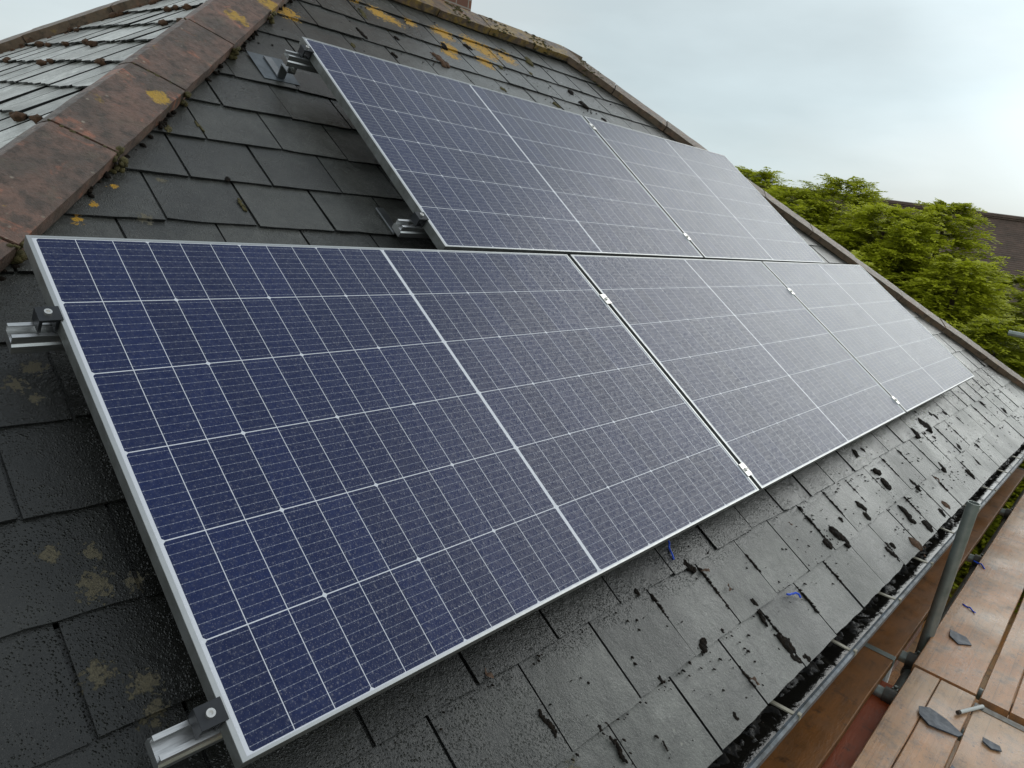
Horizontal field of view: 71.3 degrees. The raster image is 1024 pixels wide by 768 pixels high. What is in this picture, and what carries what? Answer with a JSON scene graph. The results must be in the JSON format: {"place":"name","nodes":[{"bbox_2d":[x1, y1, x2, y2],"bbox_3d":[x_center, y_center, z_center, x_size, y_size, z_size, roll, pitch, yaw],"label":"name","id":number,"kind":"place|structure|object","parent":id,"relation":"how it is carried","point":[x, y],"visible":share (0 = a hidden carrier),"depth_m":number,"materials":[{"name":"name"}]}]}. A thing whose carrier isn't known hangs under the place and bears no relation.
{"place":"outdoors","nodes":[
{"label":"outdoors","id":0,"kind":"place"},
{"bbox_2d":[0,0,1023,216],"label":"sky","id":1,"kind":"structure","parent":0,"point":[921,100],"materials":[{"name":"white"}]},
{"bbox_2d":[756,184,1023,317],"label":"neighbouring house","id":2,"kind":"structure","parent":0,"point":[1008,231],"depth_m":21.40,"materials":[{"name":"brown tile"}]},
{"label":"path","id":3,"kind":"structure","parent":0,"visible":0},
{"bbox_2d":[915,500,980,652],"bbox_3d":[1.541,2.919,3.630,0.053,5.081,0.139,21,20,39],"label":"scaffold tube","id":4,"kind":"object","parent":3,"relation":"on","point":[954,558],"visible":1,"depth_m":3.04,"materials":[{"name":"grey metal"}]},
{"bbox_2d":[894,489,1023,688],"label":"scaffold tube","id":5,"kind":"object","parent":4,"relation":"attached to","point":[902,678],"visible":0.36,"depth_m":3.79,"materials":[{"name":"grey metal"}]},
{"bbox_2d":[821,680,899,767],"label":"scaffold board","id":6,"kind":"object","parent":5,"relation":"on","point":[847,750],"visible":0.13,"depth_m":2.56,"materials":[{"name":"red wood"}]},
{"bbox_2d":[880,685,898,704],"bbox_3d":[1.478,1.241,2.772,0.085,0.119,0.085,21,20,39],"label":"scaffold coupler","id":7,"kind":"object","parent":5,"relation":"attached to","point":[889,694],"visible":0.46,"depth_m":2.75,"materials":[{"name":"grey metal"}]},
{"bbox_2d":[900,651,919,674],"bbox_3d":[1.713,1.202,3.029,0.085,0.119,0.085,21,20,39],"label":"scaffold coupler","id":8,"kind":"object","parent":5,"relation":"attached to","point":[911,657],"visible":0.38,"depth_m":3.01,"materials":[{"name":"grey metal"}]},
{"bbox_2d":[872,685,964,741],"bbox_3d":[1.887,1.380,2.406,1.450,0.048,0.048,21,20,39],"label":"scaffold tube","id":9,"kind":"object","parent":5,"relation":"on","point":[878,691],"depth_m":2.77,"materials":[{"name":"grey metal"}]},
{"bbox_2d":[759,643,895,767],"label":"scaffold board","id":10,"kind":"object","parent":9,"relation":"on","point":[814,736],"visible":0.52,"depth_m":2.52,"materials":[{"name":"brown wood"}]},
{"bbox_2d":[851,667,975,767],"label":"scaffold board","id":11,"kind":"object","parent":9,"relation":"on","point":[904,734],"visible":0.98,"depth_m":2.51,"materials":[{"name":"brown wood"}]},
{"bbox_2d":[919,706,962,736],"bbox_3d":[1.524,1.210,2.560,0.146,0.013,0.095,46,40,65],"label":"slate shard","id":12,"kind":"object","parent":11,"relation":"on","point":[931,717],"visible":1,"depth_m":2.56,"materials":[{"name":"grey stone"}]},
{"bbox_2d":[955,704,984,714],"bbox_3d":[1.701,1.208,2.649,0.143,0.015,0.015,1,17,-24],"label":"white stick","id":13,"kind":"object","parent":11,"relation":"on","point":[970,709],"visible":1,"depth_m":2.64,"materials":[{"name":"paint"}]},
{"bbox_2d":[948,702,1023,767],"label":"scaffold board","id":14,"kind":"object","parent":9,"relation":"on","point":[1005,734],"visible":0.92,"depth_m":2.50,"materials":[{"name":"brown wood"}]},
{"bbox_2d":[982,737,1001,751],"bbox_3d":[1.664,1.254,2.475,0.062,0.006,0.040,25,25,37],"label":"slate shard","id":15,"kind":"object","parent":14,"relation":"on","point":[990,744],"visible":1,"depth_m":2.47,"materials":[{"name":"grey stone"}]},
{"bbox_2d":[897,650,1012,714],"bbox_3d":[2.122,1.341,2.663,1.450,0.048,0.048,21,20,39],"label":"scaffold tube","id":16,"kind":"object","parent":5,"relation":"on","point":[902,656],"depth_m":3.02,"materials":[{"name":"grey metal"}]},
{"bbox_2d":[867,467,1023,662],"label":"scaffold board","id":17,"kind":"object","parent":16,"relation":"on","point":[895,632],"visible":0.28,"depth_m":3.48,"materials":[{"name":"brown wood"}]},
{"bbox_2d":[911,493,1023,696],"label":"scaffold board","id":18,"kind":"object","parent":16,"relation":"on","point":[990,594],"visible":0.96,"depth_m":3.36,"materials":[{"name":"brown wood"}]},
{"bbox_2d":[950,629,971,645],"bbox_3d":[1.954,1.115,3.115,0.096,0.006,0.090,25,24,37],"label":"slate shard","id":19,"kind":"object","parent":18,"relation":"on","point":[958,638],"visible":1,"depth_m":3.12,"materials":[{"name":"grey stone"}]},
{"bbox_2d":[978,597,1023,725],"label":"scaffold board","id":20,"kind":"object","parent":16,"relation":"on","point":[1000,688],"visible":0.98,"depth_m":2.88,"materials":[{"name":"brown wood"}]},
{"bbox_2d":[966,554,974,562],"bbox_3d":[3.094,1.179,3.726,1.450,0.048,0.048,21,20,39],"label":"scaffold tube","id":21,"kind":"object","parent":5,"relation":"on","point":[970,558],"depth_m":4.09,"materials":[{"name":"silver metal"}]},
{"bbox_2d":[969,554,983,569],"bbox_3d":[2.685,1.041,4.092,0.085,0.119,0.085,21,20,39],"label":"scaffold coupler","id":22,"kind":"object","parent":5,"relation":"attached to","point":[977,558],"visible":0.38,"depth_m":4.08,"materials":[{"name":"grey metal"}]},
{"bbox_2d":[998,508,1005,515],"bbox_3d":[3.831,1.057,4.533,1.450,0.048,0.048,21,20,39],"label":"scaffold tube","id":23,"kind":"object","parent":5,"relation":"on","point":[1002,512],"depth_m":4.90,"materials":[{"name":"grey metal"}]},
{"bbox_2d":[1001,508,1012,521],"bbox_3d":[3.422,0.919,4.899,0.085,0.119,0.085,21,20,39],"label":"scaffold coupler","id":24,"kind":"object","parent":5,"relation":"attached to","point":[1007,513],"visible":0.41,"depth_m":4.88,"materials":[{"name":"grey metal"}]},
{"bbox_2d":[945,595,1023,767],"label":"scaffold board","id":25,"kind":"object","parent":4,"relation":"on","point":[988,673],"depth_m":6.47,"materials":[{"name":"brown wood"}]},
{"bbox_3d":[5.348,2.413,5.942,0.048,5.850,0.048,21,20,39],"label":"scaffold tube","id":26,"kind":"object","parent":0,"visible":0},
{"bbox_2d":[1008,330,1023,338],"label":"scaffold tube","id":27,"kind":"object","parent":26,"relation":"attached to","point":[1016,334],"visible":1,"depth_m":6.34,"materials":[{"name":"silver metal"}]},
{"label":"ground","id":28,"kind":"structure","parent":0,"visible":0},
{"bbox_2d":[0,0,1023,767],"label":"slate roofed house","id":29,"kind":"structure","parent":28,"relation":"on","point":[96,668],"depth_m":1.94,"materials":[{"name":"grey stone"}]},
{"bbox_2d":[164,125,171,134],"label":"moss clump","id":30,"kind":"object","parent":29,"relation":"on","point":[168,128],"visible":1,"depth_m":2.12,"materials":[{"name":"plant"}]},
{"bbox_2d":[194,121,204,131],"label":"moss clump","id":31,"kind":"object","parent":29,"relation":"on","point":[199,126],"visible":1,"depth_m":2.21,"materials":[{"name":"brown plant"}]},
{"bbox_2d":[237,198,247,211],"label":"moss clump","id":32,"kind":"object","parent":29,"relation":"on","point":[242,205],"visible":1,"depth_m":2.07,"materials":[{"name":"brown plant"}]},
{"bbox_2d":[247,51,299,85],"bbox_3d":[-0.878,-1.216,2.693,0.150,0.086,0.211,-9,57,-47],"label":"roof hook","id":33,"kind":"object","parent":29,"relation":"attached to","point":[273,68],"visible":0.93,"depth_m":2.70,"materials":[{"name":"silver metal"}]},
{"bbox_2d":[281,49,318,73],"bbox_3d":[0.399,-1.397,3.964,3.685,0.040,0.045,-9,59,-48],"label":"mounting rail","id":34,"kind":"object","parent":33,"relation":"attached to","point":[292,59],"visible":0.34,"depth_m":2.63,"materials":[{"name":"metal"}]},
{"bbox_2d":[298,44,313,59],"bbox_3d":[-0.759,-1.228,2.633,0.040,0.039,0.036,-9,59,-48],"label":"end clamp","id":35,"kind":"object","parent":34,"relation":"attached to","point":[306,50],"visible":1,"depth_m":2.62,"materials":[{"name":"silver metal"}]},
{"bbox_2d":[356,27,367,38],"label":"moss clump","id":36,"kind":"object","parent":29,"relation":"on","point":[361,32],"visible":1,"depth_m":3.45,"materials":[{"name":"black plant"}]},
{"bbox_2d":[357,8,367,18],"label":"moss clump","id":37,"kind":"object","parent":29,"relation":"on","point":[361,11],"visible":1,"depth_m":3.64,"materials":[{"name":"plant"}]},
{"bbox_2d":[375,207,417,234],"bbox_3d":[-0.384,-0.554,2.388,0.032,0.082,0.191,-9,57,-47],"label":"roof hook","id":38,"kind":"object","parent":29,"relation":"attached to","point":[385,217],"visible":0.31,"depth_m":2.42,"materials":[{"name":"silver metal"}]},
{"bbox_2d":[392,219,429,238],"bbox_3d":[0.859,-0.707,3.653,3.685,0.040,0.045,-9,59,-48],"label":"mounting rail","id":39,"kind":"object","parent":38,"relation":"attached to","point":[401,228],"visible":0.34,"depth_m":2.31,"materials":[{"name":"metal"}]},
{"bbox_2d":[410,212,428,226],"bbox_3d":[-0.300,-0.538,2.322,0.040,0.039,0.036,-9,59,-48],"label":"end clamp","id":40,"kind":"object","parent":39,"relation":"attached to","point":[420,218],"visible":1,"depth_m":2.31,"materials":[{"name":"silver metal"}]},
{"bbox_2d":[299,37,702,258],"bbox_3d":[0.079,-0.957,3.131,1.762,0.034,1.103,-9,59,-48],"label":"solar panel","id":41,"kind":"object","parent":39,"relation":"attached to","point":[467,166],"visible":0.95,"depth_m":2.89,"materials":[{"name":"blue"}]},
{"bbox_2d":[583,116,824,263],"bbox_3d":[1.265,-1.155,4.447,1.762,0.034,1.103,-9,59,-48],"label":"solar panel","id":42,"kind":"object","parent":39,"relation":"attached to","point":[714,206],"visible":0.78,"depth_m":4.29,"materials":[{"name":"grey"}]},
{"bbox_2d":[430,52,449,67],"bbox_3d":[-0.391,-1.723,3.794,0.119,0.030,0.130,-7,55,-46],"label":"moss clump","id":43,"kind":"object","parent":29,"relation":"on","point":[445,64],"visible":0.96,"depth_m":3.79,"materials":[{"name":"brown plant"}]},
{"bbox_2d":[440,42,447,50],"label":"moss clump","id":44,"kind":"object","parent":29,"relation":"on","point":[444,46],"visible":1,"depth_m":3.97,"materials":[{"name":"black plant"}]},
{"bbox_2d":[485,668,493,677],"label":"dead leaf","id":45,"kind":"object","parent":29,"relation":"on","point":[489,674],"visible":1,"depth_m":1.46,"materials":[{"name":"brown plant"}]},
{"bbox_2d":[519,55,534,67],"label":"moss clump","id":46,"kind":"object","parent":29,"relation":"on","point":[528,61],"visible":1,"depth_m":4.68,"materials":[{"name":"plant"}]},
{"bbox_2d":[538,704,557,737],"bbox_3d":[0.077,0.700,1.468,0.024,0.008,0.083,-11,58,-48],"label":"moss clump","id":47,"kind":"object","parent":29,"relation":"on","point":[551,726],"visible":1,"depth_m":1.47,"materials":[{"name":"black plant"}]},
{"bbox_2d":[578,101,590,110],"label":"moss clump","id":48,"kind":"object","parent":29,"relation":"on","point":[585,106],"visible":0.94,"depth_m":4.68,"materials":[{"name":"black plant"}]},
{"bbox_2d":[607,735,632,764],"bbox_3d":[0.229,0.778,1.517,0.023,0.008,0.077,-12,58,-48],"label":"moss clump","id":49,"kind":"object","parent":29,"relation":"on","point":[619,750],"visible":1,"depth_m":1.51,"materials":[{"name":"black plant"}]},
{"bbox_2d":[257,6,1019,767],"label":"roof litter","id":50,"kind":"object","parent":29,"relation":"on","point":[743,534],"visible":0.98,"depth_m":2.40,"materials":[{"name":"black plant"}]},
{"bbox_2d":[657,675,665,684],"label":"moss clump","id":51,"kind":"object","parent":29,"relation":"on","point":[661,680],"visible":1,"depth_m":1.71,"materials":[{"name":"black plant"}]},
{"bbox_2d":[668,540,674,559],"bbox_3d":[0.457,0.478,2.054,0.009,0.036,0.051,4,16,-15],"label":"wire offcut","id":52,"kind":"object","parent":29,"relation":"on","point":[670,549],"visible":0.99,"depth_m":2.06,"materials":[{"name":"blue plastic"}]},
{"bbox_2d":[683,559,697,578],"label":"moss clump","id":53,"kind":"object","parent":29,"relation":"on","point":[692,569],"visible":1,"depth_m":2.05,"materials":[{"name":"black plant"}]},
{"bbox_2d":[697,637,710,655],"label":"moss clump","id":54,"kind":"object","parent":29,"relation":"on","point":[703,644],"visible":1,"depth_m":1.86,"materials":[{"name":"brown plant"}]},
{"bbox_2d":[750,598,758,605],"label":"moss clump","id":55,"kind":"object","parent":29,"relation":"on","point":[753,601],"visible":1,"depth_m":2.10,"materials":[{"name":"black plant"}]},
{"bbox_2d":[757,609,767,626],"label":"moss clump","id":56,"kind":"object","parent":29,"relation":"on","point":[762,617],"visible":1,"depth_m":2.08,"materials":[{"name":"black plant"}]},
{"bbox_2d":[774,633,795,652],"bbox_3d":[0.786,0.753,2.054,0.083,0.021,0.085,-17,62,-50],"label":"moss clump","id":57,"kind":"object","parent":29,"relation":"on","point":[787,645],"visible":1,"depth_m":2.05,"materials":[{"name":"brown plant"}]},
{"bbox_2d":[786,592,800,597],"bbox_3d":[0.881,0.661,2.234,0.068,0.025,0.014,0,18,-27],"label":"wire offcut","id":58,"kind":"object","parent":29,"relation":"on","point":[797,593],"visible":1,"depth_m":2.24,"materials":[{"name":"blue plastic"}]},
{"bbox_2d":[790,653,804,665],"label":"moss clump","id":59,"kind":"object","parent":29,"relation":"on","point":[795,658],"visible":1,"depth_m":2.03,"materials":[{"name":"black plant"}]},
{"bbox_2d":[802,653,813,667],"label":"moss clump","id":60,"kind":"object","parent":29,"relation":"on","point":[805,656],"visible":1,"depth_m":2.06,"materials":[{"name":"black plant"}]},
{"bbox_2d":[822,538,833,549],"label":"moss clump","id":61,"kind":"object","parent":29,"relation":"on","point":[828,544],"visible":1,"depth_m":2.56,"materials":[{"name":"black plant"}]},
{"bbox_2d":[824,525,843,540],"bbox_3d":[1.201,0.557,2.653,0.116,0.029,0.076,0,50,-42],"label":"moss clump","id":62,"kind":"object","parent":29,"relation":"on","point":[836,533],"visible":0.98,"depth_m":2.64,"materials":[{"name":"black plant"}]},
{"bbox_2d":[649,390,1023,686],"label":"clump","id":63,"kind":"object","parent":29,"relation":"on","point":[759,570],"depth_m":2.46,"materials":[{"name":"black plant"}]},
{"bbox_2d":[843,535,850,550],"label":"moss clump","id":64,"kind":"object","parent":29,"relation":"on","point":[847,544],"visible":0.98,"depth_m":2.64,"materials":[{"name":"black plant"}]},
{"bbox_2d":[852,449,859,457],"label":"moss clump","id":65,"kind":"object","parent":29,"relation":"on","point":[855,452],"visible":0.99,"depth_m":3.24,"materials":[{"name":"black plant"}]},
{"bbox_2d":[851,498,866,511],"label":"moss clump","id":66,"kind":"object","parent":29,"relation":"on","point":[860,505],"visible":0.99,"depth_m":2.91,"materials":[{"name":"black plant"}]},
{"bbox_2d":[863,512,870,520],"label":"moss clump","id":67,"kind":"object","parent":29,"relation":"on","point":[866,515],"visible":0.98,"depth_m":2.87,"materials":[{"name":"black plant"}]},
{"bbox_2d":[871,468,881,478],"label":"moss clump","id":68,"kind":"object","parent":29,"relation":"on","point":[877,471],"visible":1,"depth_m":3.23,"materials":[{"name":"black plant"}]},
{"bbox_2d":[880,477,894,489],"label":"moss clump","id":69,"kind":"object","parent":29,"relation":"on","point":[885,483],"visible":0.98,"depth_m":3.19,"materials":[{"name":"black plant"}]},
{"bbox_2d":[883,667,892,682],"bbox_3d":[2.608,2.326,5.298,0.060,1.100,1.500,21,20,39],"label":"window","id":70,"kind":"structure","parent":29,"relation":"in","point":[886,678],"depth_m":5.83,"materials":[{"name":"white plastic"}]},
{"bbox_2d":[885,547,899,561],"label":"moss clump","id":71,"kind":"object","parent":29,"relation":"on","point":[891,553],"visible":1,"depth_m":2.78,"materials":[{"name":"black plant"}]},
{"bbox_2d":[899,506,916,523],"bbox_3d":[1.716,0.569,3.107,0.062,0.027,0.154,-15,60,-49],"label":"moss clump","id":72,"kind":"object","parent":29,"relation":"on","point":[907,514],"visible":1,"depth_m":3.10,"materials":[{"name":"black plant"}]},
{"bbox_2d":[909,479,920,491],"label":"moss clump","id":73,"kind":"object","parent":29,"relation":"on","point":[915,484],"visible":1,"depth_m":3.37,"materials":[{"name":"black plant"}]},
{"bbox_2d":[911,428,921,441],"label":"moss clump","id":74,"kind":"object","parent":29,"relation":"on","point":[916,433],"visible":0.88,"depth_m":3.86,"materials":[{"name":"black plant"}]},
{"bbox_2d":[908,537,925,556],"bbox_3d":[1.685,0.671,2.962,0.101,0.028,0.100,-5,53,-45],"label":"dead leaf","id":75,"kind":"object","parent":29,"relation":"on","point":[916,543],"visible":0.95,"depth_m":2.94,"materials":[{"name":"brown plant"}]},
{"bbox_2d":[914,410,935,438],"bbox_3d":[2.329,0.239,4.039,0.181,0.032,0.191,50,36,16],"label":"moss clump","id":76,"kind":"object","parent":29,"relation":"on","point":[926,425],"visible":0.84,"depth_m":4.03,"materials":[{"name":"black plant"}]},
{"bbox_2d":[919,517,932,532],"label":"moss clump","id":77,"kind":"object","parent":29,"relation":"on","point":[928,526],"visible":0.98,"depth_m":3.13,"materials":[{"name":"black plant"}]},
{"bbox_2d":[888,573,965,685],"bbox_3d":[3.929,2.441,6.746,0.227,0.038,8.230,21,20,39],"label":"scaffold board","id":78,"kind":"object","parent":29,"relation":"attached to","point":[894,676],"depth_m":6.54,"materials":[{"name":"brown wood"}]},
{"bbox_2d":[938,462,949,475],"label":"moss clump","id":79,"kind":"object","parent":29,"relation":"on","point":[943,469],"visible":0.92,"depth_m":3.72,"materials":[{"name":"black plant"}]},
{"bbox_2d":[941,501,949,508],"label":"moss clump","id":80,"kind":"object","parent":29,"relation":"on","point":[945,504],"visible":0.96,"depth_m":3.40,"materials":[{"name":"brown plant"}]},
{"bbox_2d":[965,469,974,478],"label":"moss clump","id":81,"kind":"object","parent":29,"relation":"on","point":[970,474],"visible":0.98,"depth_m":3.89,"materials":[{"name":"black plant"}]},
{"bbox_2d":[735,166,797,198],"bbox_3d":[4.156,-0.670,14.156,5.164,7.015,5.252,21,20,39],"label":"conifer tree","id":82,"kind":"object","parent":28,"relation":"on","point":[759,177],"visible":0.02,"depth_m":12.99,"materials":[{"name":"green plant"}]},
{"bbox_2d":[762,185,851,241],"bbox_3d":[4.553,0.082,12.347,5.870,6.679,6.316,21,20,39],"label":"conifer tree","id":83,"kind":"object","parent":28,"relation":"on","point":[779,193],"visible":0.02,"depth_m":11.23,"materials":[{"name":"green plant"}]},
{"bbox_2d":[850,250,880,269],"bbox_3d":[3.579,1.179,9.411,4.279,5.917,3.991,21,20,39],"label":"conifer tree","id":84,"kind":"object","parent":28,"relation":"on","point":[854,253],"depth_m":8.64,"materials":[{"name":"green plant"}]},
{"bbox_2d":[789,173,944,306],"bbox_3d":[4.971,-0.132,12.712,6.267,7.004,6.080,12,16,14],"label":"conifer tree","id":85,"kind":"object","parent":28,"relation":"on","point":[832,187],"visible":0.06,"depth_m":11.33,"materials":[{"name":"green plant"}]},
{"bbox_2d":[820,201,989,337],"bbox_3d":[5.128,0.604,11.005,6.442,6.576,5.742,21,20,39],"label":"conifer tree","id":86,"kind":"object","parent":28,"relation":"on","point":[900,222],"visible":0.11,"depth_m":9.75,"materials":[{"name":"green plant"}]},
{"bbox_2d":[854,198,1023,339],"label":"conifer tree","id":87,"kind":"object","parent":28,"relation":"on","point":[963,243],"visible":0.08,"depth_m":10.04,"materials":[{"name":"green plant"}]},
{"bbox_2d":[899,253,1023,569],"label":"conifer tree","id":88,"kind":"object","parent":28,"relation":"on","point":[982,296],"visible":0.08,"depth_m":8.68,"materials":[{"name":"green plant"}]},
{"bbox_2d":[924,313,1023,620],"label":"conifer tree","id":89,"kind":"object","parent":28,"relation":"on","point":[995,338],"visible":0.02,"depth_m":7.74,"materials":[{"name":"green plant"}]},
{"bbox_2d":[980,270,1023,350],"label":"conifer tree","id":90,"kind":"object","parent":28,"relation":"on","point":[1018,304],"visible":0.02,"depth_m":9.77,"materials":[{"name":"green plant"}]},
{"label":"roof hook","id":91,"kind":"object","parent":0,"visible":0},
{"bbox_2d":[144,720,222,767],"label":"mounting rail","id":92,"kind":"object","parent":91,"relation":"attached to","point":[170,746],"visible":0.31,"depth_m":1.02,"materials":[{"name":"metal"}]},
{"bbox_2d":[188,696,228,739],"bbox_3d":[-0.441,0.484,1.038,0.040,0.038,0.036,-9,57,-47],"label":"end clamp","id":93,"kind":"object","parent":92,"relation":"attached to","point":[206,716],"visible":1,"depth_m":1.03,"materials":[{"name":"grey metal"}]},
{"bbox_2d":[23,235,758,767],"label":"solar panel","id":94,"kind":"object","parent":92,"relation":"on","point":[349,477],"visible":1,"depth_m":1.52,"materials":[{"name":"blue"}]},
{"bbox_2d":[569,255,905,493],"bbox_3d":[1.101,-0.166,3.181,1.762,0.032,1.103,-9,57,-47],"label":"solar panel","id":95,"kind":"object","parent":92,"relation":"attached to","point":[770,378],"visible":0.9,"depth_m":2.96,"materials":[{"name":"grey"}]},
{"bbox_2d":[739,463,751,476],"bbox_3d":[0.762,0.285,2.344,0.034,0.027,0.048,-9,57,-47],"label":"clamp","id":96,"kind":"object","parent":92,"relation":"attached to","point":[745,469],"visible":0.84,"depth_m":2.33,"materials":[{"name":"silver metal"}]},
{"bbox_2d":[762,261,973,414],"bbox_3d":[2.296,-0.364,4.489,1.762,0.032,1.103,-9,57,-47],"label":"solar panel","id":97,"kind":"object","parent":92,"relation":"on","point":[889,343],"visible":0.85,"depth_m":4.33,"materials":[{"name":"grey"}]},
{"bbox_3d":[-0.692,-0.164,1.666,0.032,0.082,0.191,-9,57,-47],"label":"roof hook","id":98,"kind":"object","parent":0,"visible":0},
{"bbox_2d":[4,322,64,353],"bbox_3d":[0.914,-0.391,3.331,5.498,0.040,0.045,-9,57,-47],"label":"mounting rail","id":99,"kind":"object","parent":98,"relation":"attached to","point":[22,337],"visible":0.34,"depth_m":1.33,"materials":[{"name":"metal"}]},
{"bbox_2d":[32,306,63,332],"bbox_3d":[-0.870,-0.123,1.338,0.040,0.038,0.036,-9,57,-47],"label":"end clamp","id":100,"kind":"object","parent":99,"relation":"attached to","point":[52,315],"visible":1,"depth_m":1.33,"materials":[{"name":"black metal"}]},
{"bbox_2d":[600,294,611,304],"bbox_3d":[0.343,-0.309,2.637,0.034,0.027,0.048,-9,57,-47],"label":"clamp","id":101,"kind":"object","parent":99,"relation":"attached to","point":[605,298],"visible":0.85,"depth_m":2.63,"materials":[{"name":"silver metal"}]}
]}

